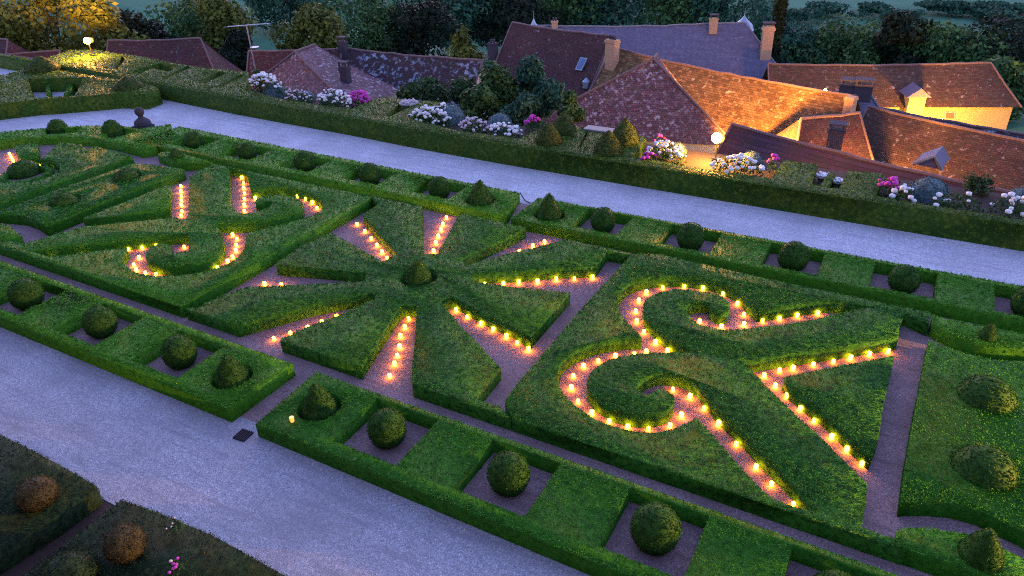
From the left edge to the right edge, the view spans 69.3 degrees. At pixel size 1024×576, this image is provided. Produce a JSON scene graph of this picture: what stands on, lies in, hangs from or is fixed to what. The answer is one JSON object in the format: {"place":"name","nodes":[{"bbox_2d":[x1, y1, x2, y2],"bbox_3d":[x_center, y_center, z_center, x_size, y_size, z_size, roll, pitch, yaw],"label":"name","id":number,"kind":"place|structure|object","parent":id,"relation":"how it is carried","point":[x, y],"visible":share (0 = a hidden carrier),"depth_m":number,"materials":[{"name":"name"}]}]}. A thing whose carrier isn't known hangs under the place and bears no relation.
{"place":"outdoors","nodes":[
{"label":"outdoors","id":0,"kind":"place"},
{"bbox_2d":[0,499,114,575],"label":"path","id":1,"kind":"structure","parent":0,"point":[21,568],"depth_m":15.34,"materials":[{"name":"soil"}]},
{"bbox_2d":[0,435,102,574],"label":"rough hedge","id":2,"kind":"object","parent":1,"relation":"on","point":[23,535],"visible":0.91,"depth_m":15.78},
{"bbox_2d":[13,474,58,513],"bbox_3d":[-10.042,4.331,15.621,0.864,0.692,0.857,14,34,26],"label":"topiary mound","id":3,"kind":"object","parent":2,"relation":"on","point":[37,493],"visible":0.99,"depth_m":15.42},
{"bbox_2d":[22,499,286,575],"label":"rough hedge","id":4,"kind":"object","parent":1,"relation":"on","point":[204,553],"visible":0.8,"depth_m":14.51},
{"bbox_2d":[38,547,99,575],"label":"topiary mound","id":5,"kind":"object","parent":4,"relation":"on","point":[78,562],"visible":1,"depth_m":13.88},
{"bbox_2d":[101,522,147,565],"bbox_3d":[-7.520,4.942,14.368,0.820,0.731,0.814,-17,33,-23],"label":"topiary mound","id":6,"kind":"object","parent":4,"relation":"on","point":[123,544],"visible":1,"depth_m":14.15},
{"bbox_2d":[106,37,242,71],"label":"roof","id":7,"kind":"structure","parent":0,"point":[196,51],"depth_m":62.69,"materials":[{"name":"tile"}]},
{"bbox_2d":[246,48,341,87],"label":"tile house","id":8,"kind":"structure","parent":0,"point":[265,60],"depth_m":57.31,"materials":[{"name":"tile"}]},
{"bbox_2d":[0,327,589,575],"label":"path","id":9,"kind":"structure","parent":0,"point":[117,438],"depth_m":16.73,"materials":[{"name":"gravel"}]},
{"bbox_2d":[336,36,512,116],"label":"tile house","id":10,"kind":"structure","parent":0,"point":[397,70],"depth_m":54.59,"materials":[{"name":"tile"}]},
{"bbox_2d":[0,145,1023,575],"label":"parterre gravel","id":11,"kind":"structure","parent":0,"point":[880,475],"depth_m":19.76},
{"bbox_2d":[6,159,40,179],"bbox_3d":[-22.746,-5.601,34.406,1.538,0.682,1.554,5,31,12],"label":"topiary mound","id":12,"kind":"object","parent":11,"relation":"on","point":[21,169],"visible":0.95,"depth_m":34.04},
{"bbox_2d":[6,277,44,310],"bbox_3d":[-15.579,0.160,23.693,1.054,1.001,1.058,-18,34,-25],"label":"topiary ball","id":13,"kind":"object","parent":11,"relation":"on","point":[26,293],"visible":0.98,"depth_m":23.41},
{"bbox_2d":[14,143,40,163],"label":"wedge hedge","id":14,"kind":"object","parent":11,"relation":"on","point":[30,151],"visible":0.91,"depth_m":36.11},
{"bbox_2d":[0,142,133,209],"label":"circle hedge","id":15,"kind":"object","parent":11,"relation":"on","point":[71,163],"visible":0.96,"depth_m":33.84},
{"bbox_2d":[0,124,171,157],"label":"border hedge","id":16,"kind":"object","parent":11,"relation":"on","point":[90,136],"visible":0.88,"depth_m":37.87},
{"bbox_2d":[0,162,186,235],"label":"oblong hedge","id":17,"kind":"object","parent":11,"relation":"on","point":[99,193],"visible":0.91,"depth_m":30.72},
{"bbox_2d":[81,305,118,338],"bbox_3d":[-12.302,0.982,22.089,0.989,0.976,0.993,25,40,38],"label":"topiary ball","id":18,"kind":"object","parent":11,"relation":"on","point":[99,321],"visible":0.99,"depth_m":21.81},
{"bbox_2d":[83,184,172,225],"bbox_3d":[-14.741,-3.153,29.849,2.491,0.519,4.029,14,34,26],"label":"wedge hedge","id":19,"kind":"object","parent":11,"relation":"on","point":[155,203],"visible":0.94,"depth_m":29.44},
{"bbox_2d":[0,260,295,421],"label":"border hedge","id":20,"kind":"object","parent":11,"relation":"on","point":[130,352],"visible":0.94,"depth_m":20.99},
{"bbox_2d":[160,334,197,369],"bbox_3d":[-9.253,1.746,20.576,0.975,0.976,0.971,14,34,26],"label":"topiary ball","id":21,"kind":"object","parent":11,"relation":"on","point":[179,351],"visible":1,"depth_m":20.31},
{"bbox_2d":[157,151,212,170],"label":"corner hedge","id":22,"kind":"object","parent":11,"relation":"on","point":[189,163],"visible":0.87,"depth_m":34.25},
{"bbox_2d":[0,163,373,317],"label":"scroll hedge","id":23,"kind":"object","parent":11,"relation":"on","point":[277,226],"visible":1,"depth_m":26.98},
{"bbox_2d":[213,354,251,388],"bbox_3d":[-7.420,2.197,19.512,1.034,1.154,1.032,19,36,32],"label":"topiary cone","id":24,"kind":"object","parent":11,"relation":"on","point":[231,372],"visible":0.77,"depth_m":19.27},
{"bbox_2d":[293,150,316,171],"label":"topiary ball","id":25,"kind":"object","parent":11,"relation":"on","point":[305,161],"visible":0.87,"depth_m":33.10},
{"bbox_2d":[299,383,339,421],"bbox_3d":[-4.796,2.808,18.289,1.002,1.154,1.001,-12,32,-17],"label":"topiary cone","id":26,"kind":"object","parent":11,"relation":"on","point":[319,403],"visible":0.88,"depth_m":18.05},
{"bbox_2d":[135,126,519,222],"bbox_3d":[-8.880,-5.426,33.360,21.325,0.545,2.742,14,34,26],"label":"border hedge","id":27,"kind":"object","parent":11,"relation":"on","point":[397,184],"visible":0.86,"depth_m":32.13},
{"bbox_2d":[358,162,381,184],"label":"topiary ball","id":28,"kind":"object","parent":11,"relation":"on","point":[370,173],"visible":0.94,"depth_m":31.50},
{"bbox_2d":[366,406,406,449],"bbox_3d":[-2.955,3.286,17.515,0.973,0.974,0.970,14,34,26],"label":"topiary ball","id":29,"kind":"object","parent":11,"relation":"on","point":[386,429],"visible":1,"depth_m":17.23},
{"bbox_2d":[185,195,630,430],"bbox_3d":[-2.799,-0.166,23.905,11.669,0.524,9.615,14,34,26],"label":"star hedge","id":30,"kind":"object","parent":11,"relation":"on","point":[456,367],"visible":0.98,"depth_m":22.78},
{"bbox_2d":[404,258,433,286],"bbox_3d":[-3.008,-0.461,23.834,1.032,1.118,1.034,1,30,5],"label":"topiary cone","id":31,"kind":"object","parent":11,"relation":"on","point":[418,273],"visible":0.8,"depth_m":23.59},
{"bbox_2d":[427,176,449,198],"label":"topiary ball","id":32,"kind":"object","parent":11,"relation":"on","point":[439,186],"visible":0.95,"depth_m":29.98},
{"bbox_2d":[467,180,493,205],"bbox_3d":[-1.244,-3.652,29.045,1.160,1.295,1.159,14,34,26],"label":"topiary cone","id":33,"kind":"object","parent":11,"relation":"on","point":[480,194],"visible":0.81,"depth_m":28.77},
{"bbox_2d":[486,450,530,497],"bbox_3d":[-0.067,4.000,16.094,0.991,0.978,0.995,25,40,38],"label":"topiary ball","id":34,"kind":"object","parent":11,"relation":"on","point":[508,473],"visible":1,"depth_m":15.79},
{"bbox_2d":[535,193,562,221],"bbox_3d":[1.401,-2.958,27.657,1.076,1.318,1.074,-17,33,-23],"label":"topiary cone","id":35,"kind":"object","parent":11,"relation":"on","point":[550,209],"visible":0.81,"depth_m":27.40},
{"bbox_2d":[255,371,899,575],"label":"border hedge","id":36,"kind":"object","parent":11,"relation":"on","point":[571,517],"visible":0.95,"depth_m":15.60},
{"bbox_2d":[590,206,615,232],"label":"topiary ball","id":37,"kind":"object","parent":11,"relation":"on","point":[602,219],"visible":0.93,"depth_m":26.81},
{"bbox_2d":[629,500,682,556],"bbox_3d":[2.830,4.718,14.649,1.053,1.000,1.057,-18,34,-25],"label":"topiary ball","id":38,"kind":"object","parent":11,"relation":"on","point":[655,528],"visible":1,"depth_m":14.34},
{"bbox_2d":[676,222,705,250],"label":"topiary ball","id":39,"kind":"object","parent":11,"relation":"on","point":[690,235],"visible":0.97,"depth_m":25.38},
{"bbox_2d":[505,253,931,564],"bbox_3d":[5.802,1.975,19.665,9.144,0.516,9.621,14,34,26],"label":"scroll hedge","id":40,"kind":"object","parent":11,"relation":"on","point":[817,479],"visible":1,"depth_m":18.69,"materials":[{"name":"plant"}]},
{"bbox_2d":[511,198,1023,333],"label":"border hedge","id":41,"kind":"object","parent":11,"relation":"on","point":[966,298],"visible":0.91,"depth_m":23.88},
{"bbox_2d":[777,240,810,271],"bbox_3d":[9.198,-1.065,24.197,1.048,0.995,1.052,-18,34,-25],"label":"topiary ball","id":42,"kind":"object","parent":11,"relation":"on","point":[794,255],"visible":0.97,"depth_m":23.89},
{"bbox_2d":[782,355,894,469],"bbox_3d":[7.961,2.643,18.383,2.401,0.496,4.326,14,34,26],"label":"wedge hedge","id":43,"kind":"object","parent":11,"relation":"on","point":[844,403],"visible":1,"depth_m":18.02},
{"bbox_2d":[887,264,921,293],"bbox_3d":[12.078,-0.299,22.789,0.964,0.891,0.960,-9,31,-12],"label":"topiary ball","id":44,"kind":"object","parent":11,"relation":"on","point":[906,278],"visible":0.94,"depth_m":22.54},
{"bbox_2d":[894,526,1023,575],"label":"corner hedge","id":45,"kind":"object","parent":11,"relation":"on","point":[933,551],"visible":0.67,"depth_m":14.00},
{"bbox_2d":[956,527,1005,573],"bbox_3d":[8.781,4.792,13.749,0.823,0.883,0.822,-4,30,-4],"label":"topiary cone","id":46,"kind":"object","parent":45,"relation":"on","point":[981,550],"visible":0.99,"depth_m":13.59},
{"bbox_2d":[896,340,1023,548],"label":"oblong hedge","id":47,"kind":"object","parent":11,"relation":"on","point":[945,421],"visible":0.86,"depth_m":16.52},
{"bbox_2d":[949,442,1019,492],"bbox_3d":[10.077,3.789,15.751,1.451,0.852,1.435,-17,33,-23],"label":"topiary mound","id":48,"kind":"object","parent":47,"relation":"on","point":[986,466],"visible":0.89,"depth_m":15.46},
{"bbox_2d":[955,373,1019,414],"bbox_3d":[11.437,2.539,17.814,1.490,0.852,1.474,14,34,26],"label":"topiary mound","id":49,"kind":"object","parent":47,"relation":"on","point":[990,394],"visible":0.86,"depth_m":17.50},
{"bbox_2d":[928,314,1023,360],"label":"corner hedge","id":50,"kind":"object","parent":11,"relation":"on","point":[962,336],"visible":0.9,"depth_m":20.01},
{"bbox_2d":[0,68,1023,285],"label":"path","id":51,"kind":"structure","parent":0,"point":[999,264],"depth_m":30.13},
{"bbox_2d":[2,0,1023,132],"bbox_3d":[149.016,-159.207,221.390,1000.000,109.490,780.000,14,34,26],"label":"ground","id":52,"kind":"structure","parent":0,"point":[260,40],"depth_m":147.35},
{"bbox_2d":[0,2,50,51],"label":"tree","id":53,"kind":"object","parent":52,"relation":"on","point":[7,31],"visible":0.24,"depth_m":71.22,"materials":[{"name":"green plant"}]},
{"bbox_2d":[0,0,104,52],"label":"tree","id":54,"kind":"object","parent":52,"relation":"on","point":[24,10],"visible":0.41,"depth_m":70.50,"materials":[{"name":"yellow plant"}]},
{"bbox_2d":[0,69,162,119],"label":"bastion hedge","id":55,"kind":"object","parent":52,"relation":"on","point":[18,88],"visible":0.92,"depth_m":43.34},
{"bbox_2d":[23,56,60,73],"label":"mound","id":56,"kind":"object","parent":55,"relation":"on","point":[37,64],"visible":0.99,"depth_m":48.46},
{"bbox_2d":[51,0,149,51],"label":"tree","id":57,"kind":"object","parent":52,"relation":"on","point":[102,19],"visible":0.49,"depth_m":68.18,"materials":[{"name":"yellow plant"}]},
{"bbox_2d":[107,8,173,39],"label":"tree","id":58,"kind":"object","parent":52,"relation":"on","point":[136,23],"visible":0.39,"depth_m":74.96,"materials":[{"name":"green plant"}]},
{"bbox_2d":[144,0,213,41],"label":"tree","id":59,"kind":"object","parent":52,"relation":"on","point":[185,21],"visible":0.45,"depth_m":83.84,"materials":[{"name":"green plant"}]},
{"bbox_2d":[183,0,258,53],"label":"tree","id":60,"kind":"object","parent":52,"relation":"on","point":[221,14],"visible":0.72,"depth_m":78.76,"materials":[{"name":"green plant"}]},
{"bbox_2d":[218,29,255,70],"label":"tree","id":61,"kind":"object","parent":52,"relation":"on","point":[235,49],"visible":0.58,"depth_m":71.30,"materials":[{"name":"green plant"}]},
{"bbox_2d":[243,0,318,29],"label":"tree","id":62,"kind":"object","parent":52,"relation":"on","point":[285,9],"visible":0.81,"depth_m":96.01,"materials":[{"name":"green plant"}]},
{"bbox_2d":[264,2,348,49],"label":"tree","id":63,"kind":"object","parent":52,"relation":"on","point":[318,26],"visible":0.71,"depth_m":73.75,"materials":[{"name":"green plant"}]},
{"bbox_2d":[251,43,398,102],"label":"pavilion house","id":64,"kind":"structure","parent":52,"relation":"on","point":[313,67],"depth_m":53.28,"materials":[{"name":"brown tile"}]},
{"bbox_2d":[311,0,433,52],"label":"tree","id":65,"kind":"object","parent":52,"relation":"on","point":[369,33],"visible":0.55,"depth_m":79.73,"materials":[{"name":"green plant"}]},
{"bbox_2d":[376,0,460,56],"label":"tree","id":66,"kind":"object","parent":52,"relation":"on","point":[425,20],"visible":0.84,"depth_m":79.09,"materials":[{"name":"green plant"}]},
{"bbox_2d":[416,76,449,103],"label":"bush","id":67,"kind":"object","parent":52,"relation":"on","point":[431,92],"visible":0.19,"depth_m":44.09,"materials":[{"name":"green plant"}]},
{"bbox_2d":[408,0,517,43],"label":"tree","id":68,"kind":"object","parent":52,"relation":"on","point":[462,13],"visible":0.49,"depth_m":87.90,"materials":[{"name":"green plant"}]},
{"bbox_2d":[443,76,484,115],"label":"bush","id":69,"kind":"object","parent":52,"relation":"on","point":[459,86],"visible":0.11,"depth_m":43.08,"materials":[{"name":"green plant"}]},
{"bbox_2d":[446,23,483,58],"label":"tree","id":70,"kind":"object","parent":52,"relation":"on","point":[462,47],"visible":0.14,"depth_m":66.39,"materials":[{"name":"green plant"}]},
{"bbox_2d":[459,84,501,120],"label":"bush","id":71,"kind":"object","parent":52,"relation":"on","point":[485,98],"visible":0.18,"depth_m":40.64,"materials":[{"name":"green plant"}]},
{"bbox_2d":[477,59,520,116],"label":"bush","id":72,"kind":"object","parent":52,"relation":"on","point":[496,78],"visible":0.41,"depth_m":41.65,"materials":[{"name":"green plant"}]},
{"bbox_2d":[1,53,1000,195],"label":"retaining wall","id":73,"kind":"structure","parent":52,"relation":"on","point":[844,172],"depth_m":31.76,"materials":[{"name":"stone"}]},
{"bbox_2d":[0,49,1023,251],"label":"long hedge","id":74,"kind":"object","parent":52,"relation":"on","point":[790,186],"visible":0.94,"depth_m":32.42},
{"bbox_2d":[535,121,562,145],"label":"topiary cone","id":75,"kind":"object","parent":74,"relation":"on","point":[548,134],"visible":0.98,"depth_m":32.82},
{"bbox_2d":[593,130,623,156],"bbox_3d":[4.137,-6.236,31.731,1.327,1.107,1.314,1,30,5],"label":"topiary cone","id":76,"kind":"object","parent":74,"relation":"on","point":[608,144],"visible":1,"depth_m":31.41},
{"bbox_2d":[612,118,639,145],"bbox_3d":[5.013,-6.960,32.837,1.383,1.195,1.397,19,36,32],"label":"topiary cone","id":77,"kind":"object","parent":74,"relation":"on","point":[625,132],"visible":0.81,"depth_m":32.48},
{"bbox_2d":[453,0,570,46],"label":"tree","id":78,"kind":"object","parent":52,"relation":"on","point":[521,13],"visible":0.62,"depth_m":87.62,"materials":[{"name":"green plant"}]},
{"bbox_2d":[498,89,543,128],"bbox_3d":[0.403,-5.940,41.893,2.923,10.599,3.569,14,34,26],"label":"bush","id":79,"kind":"object","parent":52,"relation":"on","point":[523,105],"visible":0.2,"depth_m":39.60,"materials":[{"name":"green plant"}]},
{"bbox_2d":[508,54,555,125],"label":"bush","id":80,"kind":"object","parent":52,"relation":"on","point":[530,73],"visible":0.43,"depth_m":41.56,"materials":[{"name":"green plant"}]},
{"bbox_2d":[532,77,564,122],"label":"bush","id":81,"kind":"object","parent":52,"relation":"on","point":[550,91],"visible":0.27,"depth_m":40.09,"materials":[{"name":"green plant"}]},
{"bbox_2d":[486,21,611,116],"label":"tile house","id":82,"kind":"structure","parent":52,"relation":"on","point":[574,60],"depth_m":61.60,"materials":[{"name":"tile"}]},
{"bbox_2d":[504,0,607,24],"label":"tree","id":83,"kind":"object","parent":52,"relation":"on","point":[553,4],"visible":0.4,"depth_m":93.44,"materials":[{"name":"green plant"}]},
{"bbox_2d":[557,90,585,122],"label":"bush","id":84,"kind":"object","parent":52,"relation":"on","point":[572,110],"visible":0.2,"depth_m":39.02,"materials":[{"name":"green plant"}]},
{"bbox_2d":[558,0,642,25],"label":"tree","id":85,"kind":"object","parent":52,"relation":"on","point":[617,16],"visible":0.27,"depth_m":95.22,"materials":[{"name":"green plant"}]},
{"bbox_2d":[531,8,775,78],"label":"slate house","id":86,"kind":"structure","parent":52,"relation":"on","point":[739,48],"depth_m":69.24,"materials":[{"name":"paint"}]},
{"bbox_2d":[302,0,1023,63],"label":"woodland","id":87,"kind":"object","parent":52,"relation":"on","point":[818,9],"visible":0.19,"depth_m":146.55,"materials":[{"name":"green plant"}]},
{"bbox_2d":[636,0,707,25],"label":"tree","id":88,"kind":"object","parent":52,"relation":"on","point":[672,14],"visible":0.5,"depth_m":94.54,"materials":[{"name":"green plant"}]},
{"bbox_2d":[588,35,861,134],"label":"tile house","id":89,"kind":"structure","parent":52,"relation":"on","point":[723,100],"depth_m":49.87,"materials":[{"name":"tile"}]},
{"bbox_2d":[686,0,787,41],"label":"tree","id":90,"kind":"object","parent":52,"relation":"on","point":[739,9],"visible":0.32,"depth_m":94.06,"materials":[{"name":"green plant"}]},
{"bbox_2d":[771,0,789,62],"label":"cypress","id":91,"kind":"object","parent":52,"relation":"on","point":[779,12],"visible":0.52,"depth_m":68.86,"materials":[{"name":"green plant"}]},
{"bbox_2d":[759,16,834,63],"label":"tree","id":92,"kind":"object","parent":52,"relation":"on","point":[794,34],"visible":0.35,"depth_m":94.93,"materials":[{"name":"green plant"}]},
{"bbox_2d":[776,111,873,159],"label":"tile house","id":93,"kind":"structure","parent":52,"relation":"on","point":[845,132],"depth_m":42.94,"materials":[{"name":"tile"}]},
{"bbox_2d":[780,10,876,63],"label":"tree","id":94,"kind":"object","parent":52,"relation":"on","point":[829,38],"visible":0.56,"depth_m":93.66,"materials":[{"name":"green plant"}]},
{"bbox_2d":[839,15,934,63],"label":"tree","id":95,"kind":"object","parent":52,"relation":"on","point":[867,52],"visible":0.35,"depth_m":88.63,"materials":[{"name":"green plant"}]},
{"bbox_2d":[762,62,1022,129],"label":"tile house","id":96,"kind":"structure","parent":52,"relation":"on","point":[978,93],"depth_m":61.68,"materials":[{"name":"tile"}]},
{"bbox_2d":[869,10,936,63],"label":"tree","id":97,"kind":"object","parent":52,"relation":"on","point":[904,35],"visible":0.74,"depth_m":85.69,"materials":[{"name":"green plant"}]},
{"bbox_2d":[862,105,1023,190],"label":"tile house","id":98,"kind":"structure","parent":52,"relation":"on","point":[900,139],"depth_m":42.16,"materials":[{"name":"tile"}]},
{"bbox_2d":[912,146,949,170],"bbox_3d":[18.684,-5.875,32.878,1.213,0.927,2.724,18,36,30],"label":"gabled dormer","id":99,"kind":"object","parent":98,"relation":"on","point":[937,158],"visible":1,"depth_m":32.23,"materials":[{"name":"stone"}]},
{"bbox_2d":[880,107,1023,138],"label":"lean house","id":100,"kind":"structure","parent":52,"relation":"on","point":[1000,131],"depth_m":46.53,"materials":[{"name":"tile"}]},
{"bbox_2d":[893,19,1015,69],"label":"tree","id":101,"kind":"object","parent":52,"relation":"on","point":[942,51],"visible":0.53,"depth_m":83.32,"materials":[{"name":"green plant"}]},
{"bbox_2d":[938,9,1023,79],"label":"tree","id":102,"kind":"object","parent":52,"relation":"on","point":[1013,35],"visible":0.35,"depth_m":83.69,"materials":[{"name":"green plant"}]},
{"bbox_2d":[976,54,1023,119],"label":"tree","id":103,"kind":"object","parent":52,"relation":"on","point":[1011,79],"visible":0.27,"depth_m":61.83,"materials":[{"name":"green plant"}]},
{"bbox_2d":[28,58,1022,219],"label":"bed","id":104,"kind":"object","parent":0,"point":[699,160],"depth_m":30.96,"materials":[{"name":"plant"}]},
{"bbox_2d":[248,71,285,96],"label":"flower clump","id":105,"kind":"object","parent":104,"relation":"on","point":[257,76],"visible":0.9,"depth_m":43.06,"materials":[{"name":"white plant"}]},
{"bbox_2d":[317,88,354,108],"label":"flower clump","id":106,"kind":"object","parent":104,"relation":"on","point":[337,94],"visible":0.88,"depth_m":40.02,"materials":[{"name":"white plant"}]},
{"bbox_2d":[408,104,452,128],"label":"flower clump","id":107,"kind":"object","parent":104,"relation":"on","point":[436,112],"visible":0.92,"depth_m":36.89,"materials":[{"name":"white plant"}]},
{"bbox_2d":[647,140,686,165],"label":"flower clump","id":108,"kind":"object","parent":104,"relation":"on","point":[667,150],"visible":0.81,"depth_m":31.55,"materials":[{"name":"white plant"}]},
{"bbox_2d":[710,153,764,176],"bbox_3d":[9.121,-4.900,29.932,2.202,1.179,1.206,14,34,26],"label":"flower clump","id":109,"kind":"object","parent":104,"relation":"on","point":[738,158],"visible":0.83,"depth_m":29.77,"materials":[{"name":"white plant"}]},
{"bbox_2d":[905,175,949,205],"bbox_3d":[15.725,-3.739,27.866,1.530,0.941,1.503,-8,31,-10],"label":"santolina cushion","id":110,"kind":"object","parent":104,"relation":"on","point":[925,190],"visible":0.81,"depth_m":27.52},
{"bbox_2d":[929,191,985,213],"bbox_3d":[15.863,-3.017,26.303,1.836,1.124,1.115,14,34,26],"label":"flower clump","id":111,"kind":"object","parent":104,"relation":"on","point":[948,200],"visible":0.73,"depth_m":26.30,"materials":[{"name":"green plant"}]},
{"bbox_2d":[987,192,1023,219],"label":"flower clump","id":112,"kind":"object","parent":104,"relation":"on","point":[1009,209],"visible":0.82,"depth_m":25.65,"materials":[{"name":"white plant"}]},
{"bbox_2d":[541,53,725,152],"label":"pavilion house","id":113,"kind":"structure","parent":0,"point":[650,99],"depth_m":45.04,"materials":[{"name":"brown tile"}]},
{"bbox_2d":[838,76,879,114],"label":"chimney","id":114,"kind":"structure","parent":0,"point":[862,91],"depth_m":49.30,"materials":[{"name":"paint"}]},
{"bbox_2d":[717,123,1009,193],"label":"tile house","id":115,"kind":"structure","parent":0,"point":[739,138],"depth_m":34.63,"materials":[{"name":"tile"}]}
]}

